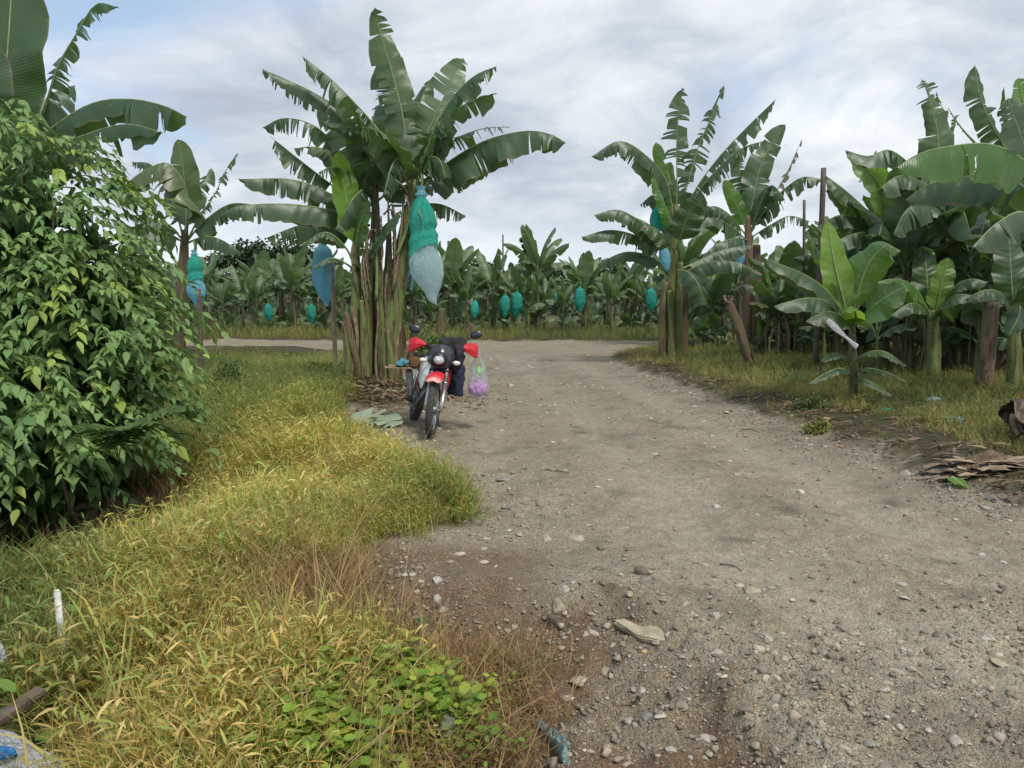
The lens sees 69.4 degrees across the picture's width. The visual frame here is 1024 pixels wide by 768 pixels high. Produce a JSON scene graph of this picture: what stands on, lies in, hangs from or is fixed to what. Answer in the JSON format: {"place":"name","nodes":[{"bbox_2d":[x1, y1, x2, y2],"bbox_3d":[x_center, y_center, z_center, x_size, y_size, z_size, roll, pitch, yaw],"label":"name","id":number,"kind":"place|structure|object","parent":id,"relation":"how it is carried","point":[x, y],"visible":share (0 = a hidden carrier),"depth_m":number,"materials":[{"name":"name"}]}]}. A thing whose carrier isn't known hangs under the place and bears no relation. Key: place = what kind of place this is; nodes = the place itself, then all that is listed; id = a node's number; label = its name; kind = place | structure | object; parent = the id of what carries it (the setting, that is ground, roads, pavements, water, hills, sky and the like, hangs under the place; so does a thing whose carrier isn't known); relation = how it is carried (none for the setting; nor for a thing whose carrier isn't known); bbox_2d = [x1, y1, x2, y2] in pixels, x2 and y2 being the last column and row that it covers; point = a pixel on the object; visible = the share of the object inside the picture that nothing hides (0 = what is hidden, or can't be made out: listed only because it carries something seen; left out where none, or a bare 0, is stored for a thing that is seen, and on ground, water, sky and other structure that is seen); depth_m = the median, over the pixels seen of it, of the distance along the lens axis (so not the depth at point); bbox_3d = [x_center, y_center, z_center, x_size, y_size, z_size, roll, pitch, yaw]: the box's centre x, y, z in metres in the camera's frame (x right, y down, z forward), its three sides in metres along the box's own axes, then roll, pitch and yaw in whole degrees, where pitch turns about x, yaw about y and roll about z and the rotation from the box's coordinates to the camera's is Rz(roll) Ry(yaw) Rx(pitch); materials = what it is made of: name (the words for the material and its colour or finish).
{"place":"outdoors","nodes":[
{"label":"outdoors","id":0,"kind":"place"},
{"bbox_2d":[104,345,368,470],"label":"verge grass","id":1,"kind":"structure","parent":0,"point":[269,372],"depth_m":14.76,"materials":[{"name":"green plant"}]},
{"bbox_2d":[0,310,1023,767],"bbox_3d":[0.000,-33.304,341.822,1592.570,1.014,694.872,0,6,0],"label":"ground","id":2,"kind":"structure","parent":0,"point":[734,526],"depth_m":5.03,"materials":[{"name":"grey gravel"}]},
{"bbox_2d":[0,686,46,726],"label":"rusty plank","id":3,"kind":"object","parent":2,"relation":"on","point":[35,691],"visible":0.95,"depth_m":2.96,"materials":[{"name":"brown wood"}]},
{"bbox_2d":[0,729,63,767],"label":"plastic sack","id":4,"kind":"object","parent":2,"relation":"on","point":[11,746],"visible":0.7,"depth_m":2.53,"materials":[{"name":"white plastic"}]},
{"bbox_2d":[53,589,68,672],"bbox_3d":[-2.120,1.314,3.502,0.030,0.653,0.207,-5,7,-38],"label":"marker stake","id":5,"kind":"object","parent":2,"relation":"on","point":[58,602],"visible":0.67,"depth_m":3.52,"materials":[{"name":"plastic"}]},
{"bbox_2d":[0,0,185,186],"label":"banana plant","id":6,"kind":"object","parent":2,"relation":"on","point":[24,27],"visible":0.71,"depth_m":8.33,"materials":[{"name":"green plant"}]},
{"bbox_2d":[0,98,230,551],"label":"leafy shrub","id":7,"kind":"object","parent":2,"relation":"on","point":[70,331],"visible":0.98,"depth_m":6.90,"materials":[{"name":"green plant"}]},
{"bbox_2d":[68,404,196,457],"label":"fern","id":8,"kind":"object","parent":7,"relation":"attached to","point":[122,435],"visible":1,"depth_m":6.14,"materials":[{"name":"green plant"}]},
{"bbox_2d":[124,139,250,379],"bbox_3d":[-7.698,-2.893,17.826,3.636,5.884,1.989,0,6,0],"label":"banana plant","id":9,"kind":"object","parent":2,"relation":"on","point":[182,186],"visible":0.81,"depth_m":17.58,"materials":[{"name":"green plant"}]},
{"bbox_2d":[186,240,205,305],"bbox_3d":[-7.405,-2.561,17.327,0.443,1.588,0.342,0,6,0],"label":"fruit bag","id":10,"kind":"object","parent":9,"relation":"hanging from","point":[195,268],"visible":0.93,"depth_m":17.23,"materials":[{"name":"teal plastic"}]},
{"bbox_2d":[197,289,203,369],"bbox_3d":[-7.152,-0.975,16.989,0.121,2.401,0.108,0,6,0],"label":"prop pole","id":11,"kind":"object","parent":2,"relation":"on","point":[200,337],"visible":0.55,"depth_m":16.93,"materials":[{"name":"brown wood"}]},
{"bbox_2d":[188,251,229,330],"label":"banana plant","id":12,"kind":"object","parent":2,"relation":"on","point":[208,272],"visible":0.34,"depth_m":46.18,"materials":[{"name":"green plant"}]},
{"bbox_2d":[202,250,241,309],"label":"tree","id":13,"kind":"object","parent":2,"relation":"on","point":[223,264],"visible":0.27,"depth_m":137.49,"materials":[{"name":"green plant"}]},
{"bbox_2d":[205,278,240,331],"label":"banana plant","id":14,"kind":"object","parent":2,"relation":"on","point":[220,296],"visible":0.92,"depth_m":43.11,"materials":[{"name":"green plant"}]},
{"bbox_2d":[196,359,252,391],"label":"bush","id":15,"kind":"object","parent":2,"relation":"on","point":[227,371],"visible":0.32,"depth_m":15.02,"materials":[{"name":"green plant"}]},
{"bbox_2d":[219,264,264,331],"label":"banana plant","id":16,"kind":"object","parent":2,"relation":"on","point":[237,282],"visible":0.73,"depth_m":45.76,"materials":[{"name":"green plant"}]},
{"bbox_2d":[0,383,486,767],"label":"broadleaf weeds","id":17,"kind":"object","parent":2,"relation":"on","point":[7,685],"visible":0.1,"depth_m":3.51,"materials":[{"name":"green plant"}]},
{"bbox_2d":[222,237,270,316],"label":"tree","id":18,"kind":"object","parent":2,"relation":"on","point":[240,256],"visible":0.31,"depth_m":121.92,"materials":[{"name":"green plant"}]},
{"bbox_2d":[0,373,507,767],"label":"tall grass","id":19,"kind":"structure","parent":2,"relation":"on","point":[153,650],"depth_m":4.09,"materials":[{"name":"green plant"}]},
{"bbox_2d":[234,265,274,328],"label":"banana plant","id":20,"kind":"object","parent":2,"relation":"on","point":[254,292],"visible":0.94,"depth_m":42.35,"materials":[{"name":"green plant"}]},
{"bbox_2d":[235,249,281,328],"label":"banana plant","id":21,"kind":"object","parent":2,"relation":"on","point":[260,263],"visible":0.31,"depth_m":47.74,"materials":[{"name":"green plant"}]},
{"bbox_2d":[242,234,314,306],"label":"tree","id":22,"kind":"object","parent":2,"relation":"on","point":[292,250],"visible":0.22,"depth_m":111.75,"materials":[{"name":"green plant"}]},
{"bbox_2d":[257,253,305,330],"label":"banana plant","id":23,"kind":"object","parent":2,"relation":"on","point":[277,290],"visible":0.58,"depth_m":44.20,"materials":[{"name":"green plant"}]},
{"bbox_2d":[266,246,313,332],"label":"banana plant","id":24,"kind":"object","parent":2,"relation":"on","point":[290,271],"visible":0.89,"depth_m":42.52,"materials":[{"name":"green plant"}]},
{"bbox_2d":[0,417,584,767],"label":"dry stalks","id":25,"kind":"object","parent":2,"relation":"on","point":[338,600],"visible":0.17,"depth_m":3.67,"materials":[{"name":"yellow plant"}]},
{"bbox_2d":[3,517,597,767],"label":"dead thatch","id":26,"kind":"object","parent":2,"relation":"on","point":[510,710],"visible":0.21,"depth_m":3.35,"materials":[{"name":"brown plant"}]},
{"bbox_2d":[298,271,321,327],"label":"banana plant","id":27,"kind":"object","parent":2,"relation":"on","point":[312,293],"visible":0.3,"depth_m":49.19,"materials":[{"name":"green plant"}]},
{"bbox_2d":[300,246,345,332],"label":"banana plant","id":28,"kind":"object","parent":2,"relation":"on","point":[323,317],"visible":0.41,"depth_m":43.89,"materials":[{"name":"green plant"}]},
{"bbox_2d":[330,264,337,377],"bbox_3d":[-3.550,-1.121,14.763,0.108,2.501,0.098,0,6,0],"label":"prop pole","id":29,"kind":"object","parent":2,"relation":"on","point":[334,327],"visible":0.76,"depth_m":14.71,"materials":[{"name":"brown wood"}]},
{"bbox_2d":[330,265,350,332],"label":"banana plant","id":30,"kind":"object","parent":2,"relation":"on","point":[341,292],"visible":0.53,"depth_m":41.59,"materials":[{"name":"green plant"}]},
{"bbox_2d":[209,633,501,767],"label":"round leaf creeper","id":31,"kind":"object","parent":2,"relation":"on","point":[436,699],"visible":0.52,"depth_m":2.82,"materials":[{"name":"green plant"}]},
{"bbox_2d":[344,408,404,427],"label":"cut leaf","id":32,"kind":"object","parent":2,"relation":"on","point":[389,418],"visible":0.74,"depth_m":10.21,"materials":[{"name":"green plant"}]},
{"bbox_2d":[221,8,564,381],"bbox_3d":[-2.093,-3.391,13.927,6.049,6.850,3.336,0,6,0],"label":"banana clump","id":33,"kind":"object","parent":2,"relation":"on","point":[410,142],"visible":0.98,"depth_m":13.52,"materials":[{"name":"green plant"}]},
{"bbox_2d":[311,243,335,305],"bbox_3d":[-3.765,-2.335,14.830,0.490,1.537,0.362,0,6,0],"label":"fruit bag","id":34,"kind":"object","parent":33,"relation":"hanging from","point":[321,280],"visible":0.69,"depth_m":14.73,"materials":[{"name":"blue plastic"}]},
{"bbox_2d":[408,173,443,304],"bbox_3d":[-1.555,-2.605,13.349,0.657,2.342,0.476,0,6,0],"label":"fruit bag","id":35,"kind":"object","parent":33,"relation":"hanging from","point":[426,265],"visible":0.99,"depth_m":13.22,"materials":[{"name":"teal plastic"}]},
{"bbox_2d":[403,280,424,326],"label":"banana plant","id":36,"kind":"object","parent":2,"relation":"on","point":[407,316],"visible":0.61,"depth_m":43.63,"materials":[{"name":"green plant"}]},
{"bbox_2d":[114,283,735,315],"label":"distant woodland","id":37,"kind":"object","parent":2,"relation":"on","point":[552,309],"visible":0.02,"depth_m":154.81,"materials":[{"name":"green plant"}]},
{"bbox_2d":[407,320,448,362],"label":"bush","id":38,"kind":"object","parent":2,"relation":"on","point":[431,341],"visible":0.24,"depth_m":21.82,"materials":[{"name":"green plant"}]},
{"bbox_2d":[415,288,448,327],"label":"banana plant","id":39,"kind":"object","parent":2,"relation":"on","point":[431,307],"visible":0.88,"depth_m":43.30,"materials":[{"name":"green plant"}]},
{"bbox_2d":[345,648,531,767],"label":"leaf weeds","id":40,"kind":"object","parent":2,"relation":"on","point":[516,741],"visible":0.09,"depth_m":2.81,"materials":[{"name":"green plant"}]},
{"bbox_2d":[403,324,481,438],"bbox_3d":[-1.083,-0.113,9.957,0.935,1.474,2.090,14,2,-16],"label":"motorcycle","id":41,"kind":"object","parent":2,"relation":"on","point":[433,371],"visible":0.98,"depth_m":9.52,"materials":[{"name":"metal"}]},
{"bbox_2d":[439,336,466,372],"bbox_3d":[-0.755,-0.386,9.657,0.338,0.473,0.329,2,6,22],"label":"jacket","id":42,"kind":"object","parent":41,"relation":"on","point":[457,344],"visible":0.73,"depth_m":9.56,"materials":[{"name":"black fabric"}]},
{"bbox_2d":[447,363,465,396],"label":"trousers","id":43,"kind":"object","parent":41,"relation":"hanging from","point":[456,385],"visible":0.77,"depth_m":9.56,"materials":[{"name":"blue fabric"}]},
{"bbox_2d":[468,367,486,396],"bbox_3d":[-0.440,-0.113,9.713,0.290,0.633,0.233,0,6,0],"label":"shopping bag","id":44,"kind":"object","parent":41,"relation":"hanging from","point":[476,388],"visible":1,"depth_m":9.68,"materials":[{"name":"purple plastic"}]},
{"bbox_2d":[442,237,480,330],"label":"banana plant","id":45,"kind":"object","parent":2,"relation":"on","point":[458,257],"visible":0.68,"depth_m":43.33,"materials":[{"name":"green plant"}]},
{"bbox_2d":[449,265,487,331],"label":"banana plant","id":46,"kind":"object","parent":2,"relation":"on","point":[463,290],"visible":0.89,"depth_m":42.60,"materials":[{"name":"green plant"}]},
{"bbox_2d":[468,248,523,329],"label":"banana plant","id":47,"kind":"object","parent":2,"relation":"on","point":[487,270],"visible":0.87,"depth_m":46.46,"materials":[{"name":"green plant"}]},
{"bbox_2d":[155,317,863,341],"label":"verge grass","id":48,"kind":"structure","parent":2,"relation":"on","point":[624,333],"depth_m":39.12,"materials":[{"name":"green plant"}]},
{"bbox_2d":[497,262,533,328],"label":"banana plant","id":49,"kind":"object","parent":2,"relation":"on","point":[514,281],"visible":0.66,"depth_m":43.93,"materials":[{"name":"green plant"}]},
{"bbox_2d":[511,287,522,316],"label":"fruit bag","id":50,"kind":"object","parent":49,"relation":"hanging from","point":[516,303],"visible":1,"depth_m":41.59,"materials":[{"name":"teal plastic"}]},
{"bbox_2d":[445,596,605,694],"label":"dry grass clump","id":51,"kind":"object","parent":2,"relation":"on","point":[543,661],"visible":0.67,"depth_m":3.55,"materials":[{"name":"brown plant"}]},
{"bbox_2d":[503,224,571,332],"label":"banana plant","id":52,"kind":"object","parent":2,"relation":"on","point":[533,260],"visible":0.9,"depth_m":44.71,"materials":[{"name":"green plant"}]},
{"bbox_2d":[515,264,561,327],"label":"banana plant","id":53,"kind":"object","parent":2,"relation":"on","point":[541,275],"visible":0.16,"depth_m":53.82,"materials":[{"name":"green plant"}]},
{"bbox_2d":[529,274,565,329],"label":"banana plant","id":54,"kind":"object","parent":2,"relation":"on","point":[546,288],"visible":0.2,"depth_m":49.92,"materials":[{"name":"green plant"}]},
{"bbox_2d":[534,717,570,765],"bbox_3d":[0.185,1.416,2.977,0.093,0.150,0.420,-1,6,-14],"label":"cloth strip","id":55,"kind":"object","parent":2,"relation":"on","point":[561,750],"visible":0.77,"depth_m":2.96,"materials":[{"name":"blue fabric"}]},
{"bbox_2d":[545,276,580,333],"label":"banana plant","id":56,"kind":"object","parent":2,"relation":"on","point":[564,298],"visible":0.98,"depth_m":42.00,"materials":[{"name":"green plant"}]},
{"bbox_2d":[559,252,606,329],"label":"banana plant","id":57,"kind":"object","parent":2,"relation":"on","point":[578,270],"visible":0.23,"depth_m":49.79,"materials":[{"name":"green plant"}]},
{"bbox_2d":[565,251,606,330],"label":"banana plant","id":58,"kind":"object","parent":2,"relation":"on","point":[590,268],"visible":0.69,"depth_m":45.01,"materials":[{"name":"green plant"}]},
{"bbox_2d":[574,282,585,311],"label":"fruit bag","id":59,"kind":"object","parent":58,"relation":"hanging from","point":[579,297],"visible":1,"depth_m":40.09,"materials":[{"name":"teal plastic"}]},
{"bbox_2d":[591,267,632,331],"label":"banana plant","id":60,"kind":"object","parent":2,"relation":"on","point":[609,286],"visible":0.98,"depth_m":41.97,"materials":[{"name":"green plant"}]},
{"bbox_2d":[602,263,646,328],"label":"banana plant","id":61,"kind":"object","parent":2,"relation":"on","point":[624,316],"visible":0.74,"depth_m":43.78,"materials":[{"name":"green plant"}]},
{"bbox_2d":[614,619,664,642],"bbox_3d":[0.711,1.279,3.786,0.378,0.056,0.151,4,16,10],"label":"stone slab","id":62,"kind":"object","parent":2,"relation":"on","point":[649,634],"depth_m":3.78,"materials":[{"name":"beige stone"}]},
{"bbox_2d":[624,262,654,329],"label":"banana plant","id":63,"kind":"object","parent":2,"relation":"on","point":[637,316],"visible":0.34,"depth_m":47.01,"materials":[{"name":"green plant"}]},
{"bbox_2d":[626,274,666,332],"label":"banana plant","id":64,"kind":"object","parent":2,"relation":"on","point":[645,317],"visible":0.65,"depth_m":42.50,"materials":[{"name":"green plant"}]},
{"bbox_2d":[279,344,1023,500],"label":"leaf litter","id":65,"kind":"object","parent":2,"relation":"on","point":[954,449],"visible":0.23,"depth_m":11.59,"materials":[{"name":"brown plant"}]},
{"bbox_2d":[637,207,718,336],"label":"banana plant","id":66,"kind":"object","parent":2,"relation":"on","point":[696,245],"visible":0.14,"depth_m":30.56,"materials":[{"name":"green plant"}]},
{"bbox_2d":[582,86,775,360],"bbox_3d":[4.484,-4.428,20.601,5.185,7.671,2.294,0,6,0],"label":"banana plant","id":67,"kind":"object","parent":2,"relation":"on","point":[691,211],"visible":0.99,"depth_m":20.42,"materials":[{"name":"green plant"}]},
{"bbox_2d":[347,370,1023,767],"bbox_3d":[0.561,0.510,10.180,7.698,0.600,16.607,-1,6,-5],"label":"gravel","id":68,"kind":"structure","parent":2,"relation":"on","point":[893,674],"depth_m":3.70,"materials":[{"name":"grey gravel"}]},
{"bbox_2d":[361,440,1023,767],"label":"rubble","id":69,"kind":"object","parent":2,"relation":"on","point":[1000,736],"visible":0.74,"depth_m":3.36,"materials":[{"name":"grey stone"}]},
{"bbox_2d":[372,354,1023,767],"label":"bedded stones","id":70,"kind":"object","parent":2,"relation":"on","point":[708,738],"visible":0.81,"depth_m":4.82,"materials":[{"name":"grey stone"}]},
{"bbox_2d":[688,271,742,346],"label":"banana plant","id":71,"kind":"object","parent":2,"relation":"on","point":[718,287],"visible":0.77,"depth_m":25.14,"materials":[{"name":"green plant"}]},
{"bbox_2d":[699,228,767,341],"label":"banana plant","id":72,"kind":"object","parent":2,"relation":"on","point":[737,279],"visible":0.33,"depth_m":30.70,"materials":[{"name":"green plant"}]},
{"bbox_2d":[723,295,755,367],"bbox_3d":[5.363,-1.162,17.469,0.840,1.848,0.309,0,6,3],"label":"banana stump","id":73,"kind":"object","parent":2,"relation":"on","point":[741,337],"visible":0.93,"depth_m":17.38,"materials":[{"name":"brown plant"}]},
{"bbox_2d":[700,124,819,347],"bbox_3d":[7.621,-4.543,23.451,4.090,7.373,1.649,0,6,0],"label":"banana plant","id":74,"kind":"object","parent":2,"relation":"on","point":[747,204],"visible":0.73,"depth_m":23.52,"materials":[{"name":"green plant"}]},
{"bbox_2d":[734,269,807,357],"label":"banana plant","id":75,"kind":"object","parent":2,"relation":"on","point":[781,292],"visible":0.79,"depth_m":20.45,"materials":[{"name":"green plant"}]},
{"bbox_2d":[748,240,831,351],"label":"banana plant","id":76,"kind":"object","parent":2,"relation":"on","point":[788,253],"visible":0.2,"depth_m":21.99,"materials":[{"name":"green plant"}]},
{"bbox_2d":[801,200,805,353],"bbox_3d":[7.809,-2.681,19.830,0.199,4.413,0.089,0,6,0],"label":"prop pole","id":77,"kind":"object","parent":2,"relation":"on","point":[803,267],"visible":0.5,"depth_m":19.71,"materials":[{"name":"brown wood"}]},
{"bbox_2d":[788,388,828,410],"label":"bush","id":78,"kind":"object","parent":2,"relation":"on","point":[807,402],"visible":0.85,"depth_m":11.05,"materials":[{"name":"green plant"}]},
{"bbox_2d":[798,415,836,435],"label":"bush","id":79,"kind":"object","parent":2,"relation":"on","point":[815,428],"visible":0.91,"depth_m":9.65,"materials":[{"name":"green plant"}]},
{"bbox_2d":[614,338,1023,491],"bbox_3d":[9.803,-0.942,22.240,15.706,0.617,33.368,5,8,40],"label":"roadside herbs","id":80,"kind":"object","parent":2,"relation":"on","point":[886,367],"visible":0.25,"depth_m":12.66,"materials":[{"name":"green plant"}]},
{"bbox_2d":[812,168,825,364],"bbox_3d":[7.199,-2.629,17.322,0.148,4.738,0.148,0,6,0],"label":"prop pole","id":81,"kind":"object","parent":2,"relation":"on","point":[816,342],"visible":0.55,"depth_m":17.22,"materials":[{"name":"brown wood"}]},
{"bbox_2d":[792,214,859,355],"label":"banana plant","id":82,"kind":"object","parent":2,"relation":"on","point":[808,331],"visible":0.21,"depth_m":19.39,"materials":[{"name":"green plant"}]},
{"bbox_2d":[763,221,906,400],"bbox_3d":[4.915,-1.061,11.694,2.164,2.971,1.596,0,6,0],"label":"young banana plant","id":83,"kind":"object","parent":2,"relation":"on","point":[845,291],"visible":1,"depth_m":11.45,"materials":[{"name":"green plant"}]},
{"bbox_2d":[808,262,868,353],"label":"banana plant","id":84,"kind":"object","parent":2,"relation":"on","point":[859,340],"visible":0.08,"depth_m":20.74,"materials":[{"name":"green plant"}]},
{"bbox_2d":[816,151,892,369],"bbox_3d":[7.786,-2.639,15.614,2.673,4.890,1.612,-3,7,-28],"label":"banana plant","id":85,"kind":"object","parent":2,"relation":"on","point":[873,181],"visible":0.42,"depth_m":15.73,"materials":[{"name":"green plant"}]},
{"bbox_2d":[857,195,928,344],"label":"banana plant","id":86,"kind":"object","parent":2,"relation":"on","point":[866,200],"depth_m":18.50,"materials":[{"name":"green plant"}]},
{"bbox_2d":[845,80,975,372],"bbox_3d":[8.383,-3.133,14.751,3.250,5.987,1.420,-2,6,-20],"label":"banana plant","id":87,"kind":"object","parent":2,"relation":"on","point":[937,124],"visible":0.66,"depth_m":14.73,"materials":[{"name":"green plant"}]},
{"bbox_2d":[850,167,982,372],"bbox_3d":[8.261,-2.204,15.362,2.424,4.294,2.307,0,6,0],"label":"banana plant","id":88,"kind":"object","parent":2,"relation":"on","point":[919,239],"visible":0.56,"depth_m":15.14,"materials":[{"name":"green plant"}]},
{"bbox_2d":[878,249,987,375],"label":"young banana plant","id":89,"kind":"object","parent":2,"relation":"on","point":[930,285],"visible":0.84,"depth_m":14.27,"materials":[{"name":"green plant"}]},
{"bbox_2d":[922,155,983,362],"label":"banana plant","id":90,"kind":"object","parent":2,"relation":"on","point":[973,213],"visible":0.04,"depth_m":17.04,"materials":[{"name":"green plant"}]},
{"bbox_2d":[896,66,1023,253],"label":"banana plant","id":91,"kind":"object","parent":2,"relation":"on","point":[996,176],"visible":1,"depth_m":10.34,"materials":[{"name":"green plant"}]},
{"bbox_2d":[917,449,1023,484],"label":"leaf heap","id":92,"kind":"object","parent":2,"relation":"on","point":[991,459],"visible":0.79,"depth_m":6.89,"materials":[{"name":"plant"}]},
{"bbox_2d":[926,181,1023,376],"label":"banana plant","id":93,"kind":"object","parent":2,"relation":"on","point":[960,254],"visible":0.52,"depth_m":14.59,"materials":[{"name":"green plant"}]},
{"bbox_2d":[972,302,1003,389],"bbox_3d":[7.720,-0.559,11.991,0.435,1.544,0.353,0,6,0],"label":"banana stump","id":94,"kind":"object","parent":2,"relation":"on","point":[985,368],"visible":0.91,"depth_m":11.92,"materials":[{"name":"brown plant"}]},
{"bbox_2d":[965,236,1023,389],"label":"young banana plant","id":95,"kind":"object","parent":2,"relation":"on","point":[1007,272],"visible":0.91,"depth_m":12.28,"materials":[{"name":"green plant"}]},
{"bbox_2d":[973,210,1023,352],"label":"banana plant","id":96,"kind":"object","parent":2,"relation":"on","point":[992,216],"visible":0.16,"depth_m":14.08,"materials":[{"name":"green plant"}]},
{"bbox_2d":[998,399,1023,442],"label":"fallen trunk","id":97,"kind":"object","parent":2,"relation":"on","point":[1011,413],"visible":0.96,"depth_m":8.14,"materials":[{"name":"wood"}]},
{"bbox_2d":[12,0,1023,309],"label":"sky","id":98,"kind":"structure","parent":0,"point":[591,75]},
{"bbox_2d":[645,283,656,311],"bbox_3d":[7.376,-4.593,39.224,0.626,1.537,0.457,0,6,0],"label":"fruit bag","id":99,"kind":"object","parent":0,"point":[651,300],"visible":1,"depth_m":39.12,"materials":[{"name":"teal plastic"}]},
{"bbox_2d":[615,336,1023,493],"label":"roadside grass","id":100,"kind":"structure","parent":0,"point":[752,379],"depth_m":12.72,"materials":[{"name":"green plant"}]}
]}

